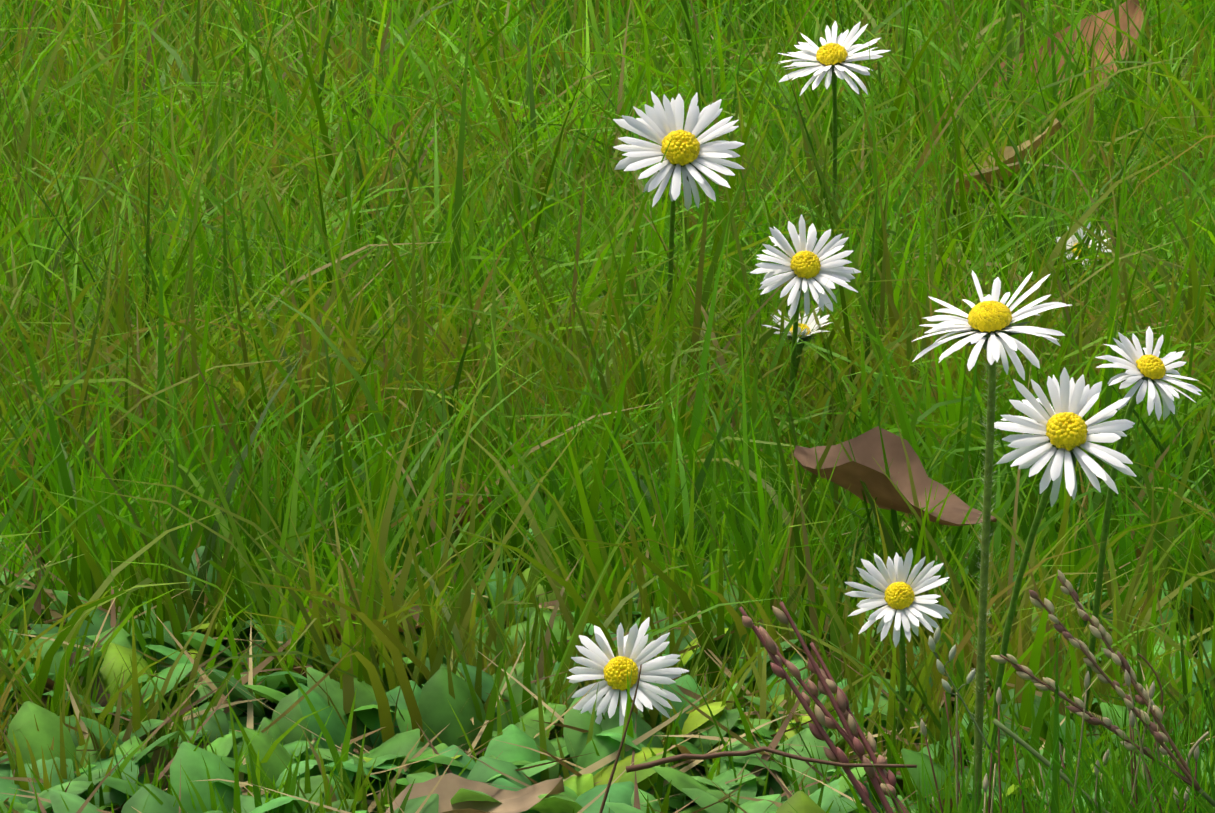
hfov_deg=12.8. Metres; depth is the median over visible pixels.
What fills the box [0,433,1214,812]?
leaf rosettes
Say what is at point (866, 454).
dry leaves
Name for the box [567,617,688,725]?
daisy
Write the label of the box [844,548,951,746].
daisy
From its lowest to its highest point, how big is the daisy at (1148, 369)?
0.097 m
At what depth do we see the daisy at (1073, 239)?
1.28 m
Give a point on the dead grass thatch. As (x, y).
(756, 770)
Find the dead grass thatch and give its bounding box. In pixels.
[0,28,1214,812]
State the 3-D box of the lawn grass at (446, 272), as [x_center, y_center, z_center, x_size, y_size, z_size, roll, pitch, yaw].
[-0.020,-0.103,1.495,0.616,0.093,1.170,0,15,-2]
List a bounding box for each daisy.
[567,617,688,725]
[613,91,744,357]
[750,214,860,460]
[763,307,831,414]
[778,21,890,210]
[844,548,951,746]
[911,270,1069,812]
[989,367,1135,786]
[1056,223,1110,287]
[1082,326,1201,710]
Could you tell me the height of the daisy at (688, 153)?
0.096 m
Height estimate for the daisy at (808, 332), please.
0.050 m
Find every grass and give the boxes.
[0,0,1214,812]
[785,632,1214,812]
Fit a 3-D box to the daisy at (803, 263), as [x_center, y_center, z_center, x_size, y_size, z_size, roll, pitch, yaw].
[0.041,-0.003,1.147,0.023,0.080,0.035,0,15,-2]
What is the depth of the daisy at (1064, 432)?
0.92 m
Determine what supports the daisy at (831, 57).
on the ground
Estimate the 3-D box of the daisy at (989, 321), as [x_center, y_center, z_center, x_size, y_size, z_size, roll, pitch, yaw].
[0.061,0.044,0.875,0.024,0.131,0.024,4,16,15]
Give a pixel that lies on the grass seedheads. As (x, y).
(851, 732)
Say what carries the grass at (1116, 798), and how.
on the ground
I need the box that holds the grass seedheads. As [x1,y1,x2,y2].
[599,570,1214,812]
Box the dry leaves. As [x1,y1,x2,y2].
[18,0,1212,812]

